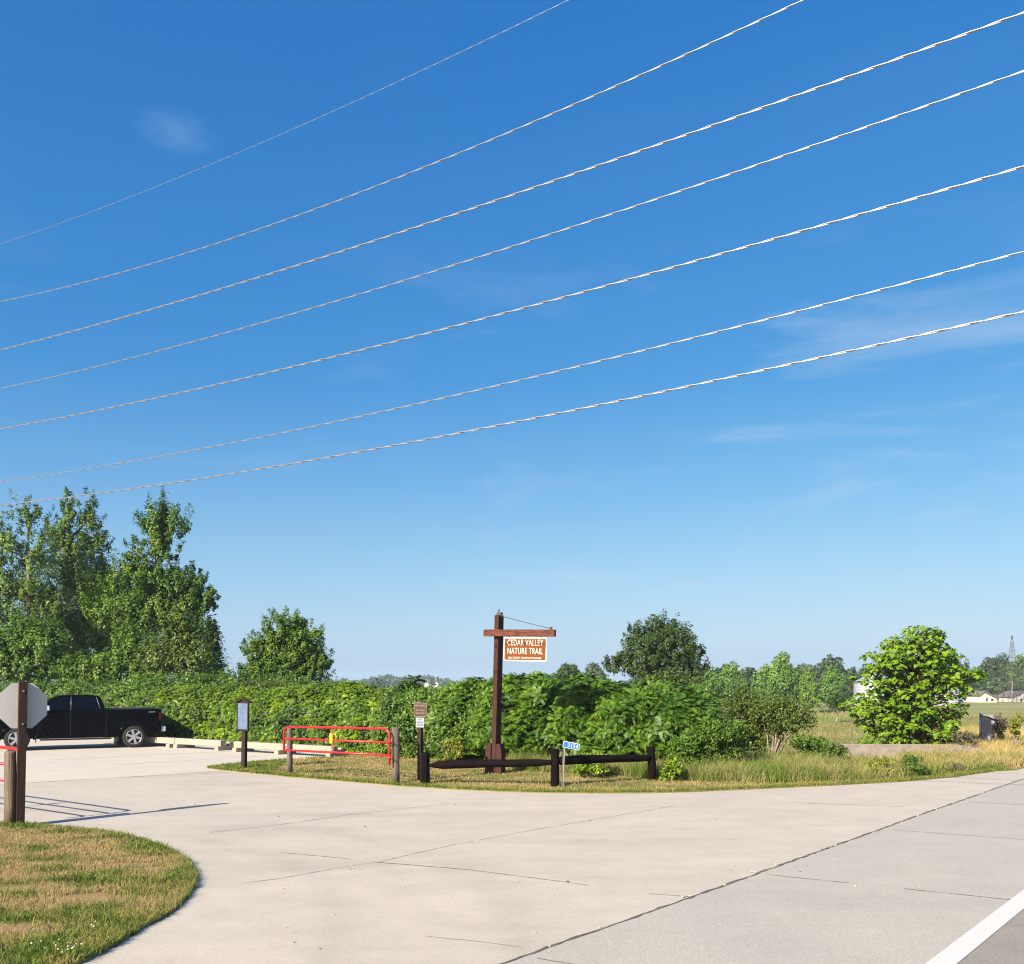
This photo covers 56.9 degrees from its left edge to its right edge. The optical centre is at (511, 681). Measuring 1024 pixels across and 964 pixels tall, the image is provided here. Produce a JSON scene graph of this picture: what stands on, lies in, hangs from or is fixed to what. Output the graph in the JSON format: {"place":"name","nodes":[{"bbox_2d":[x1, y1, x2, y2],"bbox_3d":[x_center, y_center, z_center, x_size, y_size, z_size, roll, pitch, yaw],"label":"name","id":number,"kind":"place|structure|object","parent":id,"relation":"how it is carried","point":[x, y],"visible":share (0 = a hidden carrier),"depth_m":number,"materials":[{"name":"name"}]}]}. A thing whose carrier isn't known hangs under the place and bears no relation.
{"place":"outdoors","nodes":[
{"label":"outdoors","id":0,"kind":"place"},
{"bbox_2d":[0,820,205,963],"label":"lawn","id":1,"kind":"structure","parent":0,"point":[76,896],"depth_m":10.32,"materials":[{"name":"plant"}]},
{"bbox_2d":[4,751,16,823],"bbox_3d":[-8.274,1.800,15.585,0.211,1.300,0.195,0,0,32],"label":"gate post","id":2,"kind":"object","parent":1,"relation":"on","point":[10,772],"visible":0.85,"depth_m":15.51,"materials":[{"name":"brown wood"}]},
{"bbox_2d":[0,681,46,822],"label":"stop sign","id":3,"kind":"object","parent":1,"relation":"on","point":[23,706],"visible":0.94,"depth_m":15.57,"materials":[{"name":"silver metal"}]},
{"bbox_2d":[0,737,325,783],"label":"parking lot","id":4,"kind":"structure","parent":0,"point":[41,766],"depth_m":29.34,"materials":[{"name":"concrete"}]},
{"bbox_2d":[0,694,165,750],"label":"pickup truck","id":5,"kind":"object","parent":4,"relation":"on","point":[80,717],"visible":0.77,"depth_m":33.49,"materials":[{"name":"black paint"}]},
{"bbox_2d":[114,736,174,747],"bbox_3d":[-13.496,2.218,35.262,3.580,0.356,0.800,0,0,33],"label":"timber barrier","id":6,"kind":"object","parent":4,"relation":"on","point":[153,741],"visible":0.5,"depth_m":34.64,"materials":[{"name":"beige wood"}]},
{"bbox_2d":[173,738,233,750],"bbox_3d":[-10.944,2.218,33.596,2.477,0.356,0.800,0,0,33],"label":"timber barrier","id":7,"kind":"object","parent":4,"relation":"on","point":[219,745],"visible":0.94,"depth_m":33.21,"materials":[{"name":"beige wood"}]},
{"bbox_2d":[232,741,347,756],"bbox_3d":[-7.378,2.218,31.162,4.660,0.356,0.800,0,0,34],"label":"timber barrier","id":8,"kind":"object","parent":4,"relation":"on","point":[277,748],"visible":0.66,"depth_m":30.93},
{"bbox_2d":[1,0,567,243],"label":"power line","id":9,"kind":"object","parent":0,"point":[309,121],"visible":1,"depth_m":18.65,"materials":[{"name":"grey metal"}]},
{"bbox_2d":[0,0,803,301],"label":"power line","id":10,"kind":"object","parent":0,"point":[707,44],"visible":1,"depth_m":16.69,"materials":[{"name":"grey metal"}]},
{"bbox_2d":[0,752,1023,963],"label":"driveway","id":11,"kind":"structure","parent":0,"point":[620,866],"depth_m":13.39,"materials":[{"name":"concrete"}]},
{"bbox_2d":[0,11,1023,350],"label":"power line","id":12,"kind":"object","parent":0,"point":[578,171],"visible":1,"depth_m":15.26,"materials":[{"name":"grey metal"}]},
{"bbox_2d":[0,165,1023,428],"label":"power line","id":13,"kind":"object","parent":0,"point":[566,295],"visible":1,"depth_m":15.24,"materials":[{"name":"grey metal"}]},
{"bbox_2d":[0,310,1023,505],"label":"power line","id":14,"kind":"object","parent":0,"point":[820,357],"visible":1,"depth_m":15.28,"materials":[{"name":"grey metal"}]},
{"bbox_2d":[0,70,1023,388],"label":"power line","id":15,"kind":"object","parent":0,"point":[574,226],"visible":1,"depth_m":15.28,"materials":[{"name":"grey metal"}]},
{"bbox_2d":[0,251,1023,481],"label":"power line","id":16,"kind":"object","parent":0,"point":[945,272],"visible":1,"depth_m":15.25,"materials":[{"name":"grey metal"}]},
{"bbox_2d":[0,685,1023,750],"bbox_3d":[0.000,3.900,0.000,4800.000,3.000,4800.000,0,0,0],"label":"ground","id":17,"kind":"structure","parent":0,"point":[997,707],"depth_m":175.74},
{"bbox_2d":[0,488,78,630],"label":"tall tree","id":18,"kind":"object","parent":17,"relation":"on","point":[31,594],"visible":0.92,"depth_m":59.75,"materials":[{"name":"green plant"}]},
{"bbox_2d":[0,614,79,684],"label":"green tree","id":19,"kind":"object","parent":17,"relation":"on","point":[35,649],"visible":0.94,"depth_m":51.12,"materials":[{"name":"green plant"}]},
{"bbox_2d":[31,486,121,677],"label":"tall tree","id":20,"kind":"object","parent":17,"relation":"on","point":[73,563],"visible":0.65,"depth_m":63.53,"materials":[{"name":"green plant"}]},
{"bbox_2d":[0,676,182,734],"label":"bush","id":21,"kind":"object","parent":17,"relation":"on","point":[116,690],"visible":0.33,"depth_m":42.16,"materials":[{"name":"green plant"}]},
{"bbox_2d":[41,549,159,692],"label":"green tree","id":22,"kind":"object","parent":17,"relation":"on","point":[98,647],"visible":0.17,"depth_m":64.15,"materials":[{"name":"green plant"}]},
{"bbox_2d":[50,616,161,705],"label":"green tree","id":23,"kind":"object","parent":17,"relation":"on","point":[124,660],"visible":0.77,"depth_m":49.56,"materials":[{"name":"green plant"}]},
{"bbox_2d":[76,486,221,687],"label":"tall tree","id":24,"kind":"object","parent":17,"relation":"on","point":[144,601],"visible":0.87,"depth_m":57.47,"materials":[{"name":"green plant"}]},
{"bbox_2d":[133,603,218,678],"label":"green tree","id":25,"kind":"object","parent":17,"relation":"on","point":[181,651],"visible":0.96,"depth_m":45.61,"materials":[{"name":"green plant"}]},
{"bbox_2d":[124,680,284,744],"bbox_3d":[-11.973,1.311,37.303,8.566,2.730,3.597,0,0,29],"label":"hedge","id":26,"kind":"object","parent":17,"relation":"on","point":[178,704],"visible":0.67,"depth_m":36.01,"materials":[{"name":"green plant"}]},
{"bbox_2d":[115,666,309,727],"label":"bush","id":27,"kind":"object","parent":17,"relation":"on","point":[186,679],"visible":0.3,"depth_m":44.24,"materials":[{"name":"green plant"}]},
{"bbox_2d":[195,614,233,685],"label":"conifer tree","id":28,"kind":"object","parent":17,"relation":"on","point":[211,629],"visible":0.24,"depth_m":53.81,"materials":[{"name":"green plant"}]},
{"bbox_2d":[195,675,309,721],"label":"bush","id":29,"kind":"object","parent":17,"relation":"on","point":[293,682],"visible":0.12,"depth_m":40.86,"materials":[{"name":"green plant"}]},
{"bbox_2d":[236,605,335,683],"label":"round tree","id":30,"kind":"object","parent":17,"relation":"on","point":[295,637],"visible":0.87,"depth_m":47.52,"materials":[{"name":"green plant"}]},
{"bbox_2d":[1,672,668,686],"bbox_3d":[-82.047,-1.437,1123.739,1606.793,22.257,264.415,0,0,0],"label":"wood","id":31,"kind":"object","parent":17,"relation":"on","point":[390,679],"visible":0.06,"depth_m":1035.11,"materials":[{"name":"green plant"}]},
{"bbox_2d":[555,661,583,679],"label":"round tree","id":32,"kind":"object","parent":17,"relation":"on","point":[564,669],"visible":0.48,"depth_m":149.41,"materials":[{"name":"green plant"}]},
{"bbox_2d":[585,662,609,679],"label":"round tree","id":33,"kind":"object","parent":17,"relation":"on","point":[594,669],"visible":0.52,"depth_m":238.81,"materials":[{"name":"green plant"}]},
{"bbox_2d":[601,609,712,684],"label":"dark tree","id":34,"kind":"object","parent":17,"relation":"on","point":[666,640],"visible":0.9,"depth_m":51.52,"materials":[{"name":"green plant"}]},
{"bbox_2d":[694,665,724,704],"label":"tree","id":35,"kind":"object","parent":17,"relation":"on","point":[714,681],"visible":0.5,"depth_m":188.78,"materials":[{"name":"green plant"}]},
{"bbox_2d":[718,661,745,704],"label":"tree","id":36,"kind":"object","parent":17,"relation":"on","point":[731,673],"visible":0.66,"depth_m":199.15,"materials":[{"name":"green plant"}]},
{"bbox_2d":[740,667,756,692],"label":"tree","id":37,"kind":"object","parent":17,"relation":"on","point":[747,674],"visible":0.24,"depth_m":238.93,"materials":[{"name":"green plant"}]},
{"bbox_2d":[748,664,773,702],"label":"tree","id":38,"kind":"object","parent":17,"relation":"on","point":[761,680],"visible":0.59,"depth_m":209.06,"materials":[{"name":"green plant"}]},
{"bbox_2d":[763,651,799,701],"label":"tree","id":39,"kind":"object","parent":17,"relation":"on","point":[784,676],"visible":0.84,"depth_m":188.97,"materials":[{"name":"green plant"}]},
{"bbox_2d":[799,666,818,699],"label":"tree","id":40,"kind":"object","parent":17,"relation":"on","point":[805,684],"visible":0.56,"depth_m":174.70,"materials":[{"name":"green plant"}]},
{"bbox_2d":[800,688,823,706],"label":"bush","id":41,"kind":"object","parent":17,"relation":"on","point":[813,697],"visible":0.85,"depth_m":169.76,"materials":[{"name":"green plant"}]},
{"bbox_2d":[810,654,847,698],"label":"tree","id":42,"kind":"object","parent":17,"relation":"on","point":[825,663],"visible":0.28,"depth_m":258.26,"materials":[{"name":"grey plant"}]},
{"bbox_2d":[818,664,845,703],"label":"tree","id":43,"kind":"object","parent":17,"relation":"on","point":[831,683],"visible":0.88,"depth_m":199.45,"materials":[{"name":"green plant"}]},
{"bbox_2d":[830,666,861,704],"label":"tree","id":44,"kind":"object","parent":17,"relation":"on","point":[848,690],"visible":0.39,"depth_m":219.00,"materials":[{"name":"green plant"}]},
{"bbox_2d":[721,712,1023,756],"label":"field grass","id":45,"kind":"structure","parent":17,"relation":"on","point":[844,718],"depth_m":46.98,"materials":[{"name":"beige plant"}]},
{"bbox_2d":[853,672,898,704],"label":"grain bin","id":46,"kind":"object","parent":17,"relation":"on","point":[858,687],"visible":0.24,"depth_m":212.87,"materials":[{"name":"metal"}]},
{"bbox_2d":[963,691,998,702],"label":"farm shed","id":47,"kind":"structure","parent":17,"relation":"on","point":[984,697],"depth_m":243.08,"materials":[{"name":"white"}]},
{"bbox_2d":[976,657,1004,677],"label":"farmyard tree","id":48,"kind":"object","parent":17,"relation":"on","point":[991,669],"visible":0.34,"depth_m":298.79,"materials":[{"name":"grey plant"}]},
{"bbox_2d":[979,673,1023,697],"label":"farmyard tree","id":49,"kind":"object","parent":17,"relation":"on","point":[994,686],"visible":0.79,"depth_m":282.96,"materials":[{"name":"green plant"}]},
{"bbox_2d":[997,691,1023,701],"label":"farm shed","id":50,"kind":"structure","parent":17,"relation":"on","point":[1016,694],"depth_m":249.98,"materials":[{"name":"white"}]},
{"bbox_2d":[1002,654,1023,678],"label":"farmyard tree","id":51,"kind":"object","parent":17,"relation":"on","point":[1020,661],"visible":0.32,"depth_m":299.14,"materials":[{"name":"green plant"}]},
{"bbox_2d":[0,0,1023,681],"label":"sky","id":52,"kind":"structure","parent":0,"point":[836,505],"materials":[{"name":"blue"}]},
{"bbox_2d":[207,716,1023,793],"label":"lawn island","id":53,"kind":"structure","parent":0,"point":[971,719],"depth_m":23.35,"materials":[{"name":"plant"}]},
{"bbox_2d":[235,698,252,767],"bbox_3d":[-7.265,1.450,25.587,0.450,2.000,0.188,1,0,20],"label":"trail kiosk","id":54,"kind":"object","parent":53,"relation":"on","point":[242,721],"visible":0.86,"depth_m":25.55,"materials":[{"name":"brown paint"}]},
{"bbox_2d":[206,757,286,773],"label":"grass","id":55,"kind":"structure","parent":53,"relation":"on","point":[268,766],"depth_m":26.18,"materials":[{"name":"green plant"}]},
{"bbox_2d":[287,728,292,772],"bbox_3d":[-5.729,1.815,24.351,0.145,1.270,0.157,0,0,25],"label":"gate post","id":56,"kind":"object","parent":53,"relation":"on","point":[290,753],"visible":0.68,"depth_m":24.29,"materials":[{"name":"grey wood"}]},
{"bbox_2d":[230,676,429,755],"bbox_3d":[-6.750,1.233,33.594,10.399,2.842,3.450,0,0,36],"label":"hedge","id":57,"kind":"object","parent":53,"relation":"on","point":[343,703],"visible":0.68,"depth_m":32.17,"materials":[{"name":"green plant"}]},
{"bbox_2d":[392,727,399,782],"bbox_3d":[-2.706,1.760,22.019,0.185,1.380,0.200,0,0,7],"label":"gate post","id":58,"kind":"object","parent":53,"relation":"on","point":[395,754],"visible":0.88,"depth_m":21.94,"materials":[{"name":"grey wood"}]},
{"bbox_2d":[283,726,392,764],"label":"pipe gate","id":59,"kind":"structure","parent":58,"relation":"attached to","point":[331,739],"depth_m":22.91,"materials":[{"name":"red metal"}]},
{"bbox_2d":[393,675,429,750],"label":"sumac shrub","id":60,"kind":"object","parent":53,"relation":"on","point":[414,684],"visible":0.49,"depth_m":30.83,"materials":[{"name":"green plant"}]},
{"bbox_2d":[414,702,426,779],"bbox_3d":[-2.168,1.470,22.547,0.335,1.980,0.146,1,0,22],"label":"area sign","id":61,"kind":"object","parent":53,"relation":"on","point":[420,708],"visible":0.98,"depth_m":22.50,"materials":[{"name":"brown paint"}]},
{"bbox_2d":[364,680,506,759],"bbox_3d":[-1.893,1.171,29.695,5.176,2.556,3.635,0,0,30],"label":"hedge","id":62,"kind":"object","parent":53,"relation":"on","point":[406,724],"visible":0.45,"depth_m":29.19,"materials":[{"name":"green plant"}]},
{"bbox_2d":[439,737,463,760],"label":"weed plant","id":63,"kind":"object","parent":53,"relation":"on","point":[454,747],"visible":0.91,"depth_m":27.07,"materials":[{"name":"green plant"}]},
{"bbox_2d":[425,737,485,761],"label":"sumac shrub","id":64,"kind":"object","parent":53,"relation":"on","point":[467,751],"visible":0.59,"depth_m":27.45,"materials":[{"name":"green plant"}]},
{"bbox_2d":[420,680,501,759],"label":"sumac shrub","id":65,"kind":"object","parent":53,"relation":"on","point":[453,694],"visible":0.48,"depth_m":28.36,"materials":[{"name":"green plant"}]},
{"bbox_2d":[463,672,541,756],"bbox_3d":[-0.025,1.070,27.634,2.831,2.677,2.325,0,0,0],"label":"sumac shrub","id":66,"kind":"object","parent":53,"relation":"on","point":[511,689],"visible":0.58,"depth_m":27.06,"materials":[{"name":"green plant"}]},
{"bbox_2d":[483,609,555,773],"bbox_3d":[0.201,0.295,23.977,2.060,4.292,0.338,2,1,30],"label":"trail sign","id":67,"kind":"object","parent":53,"relation":"on","point":[525,644],"visible":0.95,"depth_m":24.19,"materials":[{"name":"red wood"}]},
{"bbox_2d":[506,671,565,749],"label":"sumac shrub","id":68,"kind":"object","parent":53,"relation":"on","point":[536,675],"visible":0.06,"depth_m":27.91,"materials":[{"name":"green plant"}]},
{"bbox_2d":[420,746,655,786],"bbox_3d":[0.753,1.986,21.867,5.680,0.931,1.207,0,0,-9],"label":"rail fence","id":69,"kind":"object","parent":53,"relation":"on","point":[555,761],"visible":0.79,"depth_m":21.68,"materials":[{"name":"black wood"}]},
{"bbox_2d":[501,677,583,758],"bbox_3d":[1.131,1.148,26.813,3.089,2.524,2.532,0,0,25],"label":"sumac shrub","id":70,"kind":"object","parent":53,"relation":"on","point":[539,694],"visible":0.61,"depth_m":26.26,"materials":[{"name":"green plant"}]},
{"bbox_2d":[531,672,604,754],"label":"sumac shrub","id":71,"kind":"object","parent":53,"relation":"on","point":[575,676],"visible":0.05,"depth_m":27.19,"materials":[{"name":"green plant"}]},
{"bbox_2d":[562,741,579,786],"bbox_3d":[1.315,1.901,21.265,0.387,1.112,0.043,2,0,8],"label":"address marker","id":72,"kind":"object","parent":53,"relation":"on","point":[571,745],"visible":0.98,"depth_m":21.26,"materials":[{"name":"metal"}]},
{"bbox_2d":[535,677,630,755],"bbox_3d":[2.211,1.144,25.901,3.204,2.533,2.366,0,0,0],"label":"sumac shrub","id":73,"kind":"object","parent":53,"relation":"on","point":[582,696],"visible":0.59,"depth_m":25.36,"materials":[{"name":"green plant"}]},
{"bbox_2d":[570,751,609,777],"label":"weed plant","id":74,"kind":"object","parent":53,"relation":"on","point":[590,769],"visible":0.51,"depth_m":23.11,"materials":[{"name":"green plant"}]},
{"bbox_2d":[207,753,1023,793],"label":"grass","id":75,"kind":"structure","parent":53,"relation":"on","point":[377,767],"depth_m":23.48,"materials":[{"name":"green plant"}]},
{"bbox_2d":[575,680,680,764],"bbox_3d":[3.277,1.191,25.203,2.801,2.442,2.467,0,0,30],"label":"sumac shrub","id":76,"kind":"object","parent":53,"relation":"on","point":[623,708],"visible":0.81,"depth_m":24.66,"materials":[{"name":"green plant"}]},
{"bbox_2d":[630,679,682,724],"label":"sumac shrub","id":77,"kind":"object","parent":53,"relation":"on","point":[657,685],"visible":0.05,"depth_m":26.14,"materials":[{"name":"green plant"}]},
{"bbox_2d":[659,757,683,781],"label":"weed plant","id":78,"kind":"object","parent":53,"relation":"on","point":[673,769],"visible":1,"depth_m":22.31,"materials":[{"name":"green plant"}]},
{"bbox_2d":[629,665,714,691],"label":"bush","id":79,"kind":"object","parent":53,"relation":"on","point":[665,678],"visible":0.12,"depth_m":29.97,"materials":[{"name":"green plant"}]},
{"bbox_2d":[628,687,721,762],"bbox_3d":[4.289,1.277,24.899,2.797,2.272,2.191,0,0,19],"label":"sumac shrub","id":80,"kind":"object","parent":53,"relation":"on","point":[686,712],"visible":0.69,"depth_m":24.40,"materials":[{"name":"green plant"}]},
{"bbox_2d":[506,746,861,781],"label":"tall grass","id":81,"kind":"structure","parent":53,"relation":"on","point":[718,771],"depth_m":23.21,"materials":[{"name":"green plant"}]},
{"bbox_2d":[664,732,711,768],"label":"shrub","id":82,"kind":"object","parent":53,"relation":"on","point":[683,745],"visible":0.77,"depth_m":23.60,"materials":[{"name":"green plant"}]},
{"bbox_2d":[676,685,727,754],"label":"sumac shrub","id":83,"kind":"object","parent":53,"relation":"on","point":[697,689],"visible":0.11,"depth_m":26.09,"materials":[{"name":"green plant"}]},
{"bbox_2d":[692,713,753,765],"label":"shrub","id":84,"kind":"object","parent":53,"relation":"on","point":[723,737],"visible":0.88,"depth_m":23.95,"materials":[{"name":"green plant"}]},
{"bbox_2d":[717,680,777,759],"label":"shrub","id":85,"kind":"object","parent":53,"relation":"on","point":[737,710],"visible":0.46,"depth_m":27.86,"materials":[{"name":"green plant"}]},
{"bbox_2d":[742,688,821,755],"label":"shrub","id":86,"kind":"object","parent":53,"relation":"on","point":[780,716],"visible":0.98,"depth_m":27.25,"materials":[{"name":"green plant"}]},
{"bbox_2d":[788,731,839,757],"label":"shrub","id":87,"kind":"object","parent":53,"relation":"on","point":[813,744],"visible":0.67,"depth_m":26.26,"materials":[{"name":"green plant"}]},
{"bbox_2d":[819,694,848,721],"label":"young tree","id":88,"kind":"object","parent":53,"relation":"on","point":[836,701],"visible":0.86,"depth_m":54.87,"materials":[{"name":"green plant"}]},
{"bbox_2d":[819,742,859,763],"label":"shrub","id":89,"kind":"object","parent":53,"relation":"on","point":[833,749],"visible":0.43,"depth_m":25.54,"materials":[{"name":"green plant"}]},
{"bbox_2d":[739,745,1023,783],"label":"tall grass","id":90,"kind":"structure","parent":53,"relation":"on","point":[859,771],"depth_m":23.96,"materials":[{"name":"green plant"}]},
{"bbox_2d":[863,755,899,773],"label":"weed plant","id":91,"kind":"object","parent":53,"relation":"on","point":[884,760],"visible":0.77,"depth_m":23.45,"materials":[{"name":"green plant"}]},
{"bbox_2d":[830,744,981,756],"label":"gravel path","id":92,"kind":"structure","parent":53,"relation":"on","point":[879,749],"depth_m":29.63,"materials":[{"name":"beige gravel"}]},
{"bbox_2d":[838,625,988,745],"bbox_3d":[13.938,0.276,33.011,4.894,4.460,2.748,0,0,0],"label":"catalpa tree","id":93,"kind":"object","parent":53,"relation":"on","point":[903,670],"visible":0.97,"depth_m":32.54,"materials":[{"name":"green plant"}]},
{"bbox_2d":[899,752,927,776],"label":"weed plant","id":94,"kind":"object","parent":53,"relation":"on","point":[909,762],"visible":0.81,"depth_m":23.48,"materials":[{"name":"green plant"}]},
{"bbox_2d":[880,723,1023,772],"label":"dry grass","id":95,"kind":"structure","parent":53,"relation":"on","point":[1005,744],"depth_m":29.42,"materials":[{"name":"beige plant"}]},
{"bbox_2d":[949,730,980,746],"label":"weed plant","id":96,"kind":"object","parent":53,"relation":"on","point":[965,737],"visible":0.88,"depth_m":31.33,"materials":[{"name":"brown plant"}]},
{"bbox_2d":[979,713,994,740],"bbox_3d":[17.671,1.815,35.147,0.534,1.270,0.097,0,0,12],"label":"metal panel","id":97,"kind":"object","parent":53,"relation":"on","point":[986,724],"visible":0.73,"depth_m":35.14,"materials":[{"name":"metal"}]},
{"bbox_2d":[992,712,1009,739],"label":"bush","id":98,"kind":"object","parent":53,"relation":"on","point":[1000,725],"visible":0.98,"depth_m":35.04,"materials":[{"name":"brown plant"}]},
{"bbox_2d":[1006,712,1023,746],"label":"weed plant","id":99,"kind":"object","parent":53,"relation":"on","point":[1016,724],"visible":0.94,"depth_m":31.88,"materials":[{"name":"green plant"}]},
{"bbox_2d":[503,779,1023,963],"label":"road shoulder","id":100,"kind":"object","parent":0,"point":[878,913],"visible":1,"depth_m":10.08},
{"bbox_2d":[499,779,1021,963],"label":"pavement joint","id":101,"kind":"object","parent":100,"relation":"on","point":[576,936],"visible":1,"depth_m":11.00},
{"bbox_2d":[957,909,1023,963],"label":"road","id":102,"kind":"structure","parent":0,"point":[1004,944],"depth_m":8.50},
{"bbox_2d":[925,890,1023,963],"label":"edge line","id":103,"kind":"object","parent":102,"relation":"on","point":[964,945],"visible":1,"depth_m":8.95,"materials":[{"name":"paint"}]},
{"bbox_2d":[1002,635,1021,701],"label":"lattice tower","id":104,"kind":"structure","parent":0,"point":[1011,657],"depth_m":245.72,"materials":[{"name":"metal"}]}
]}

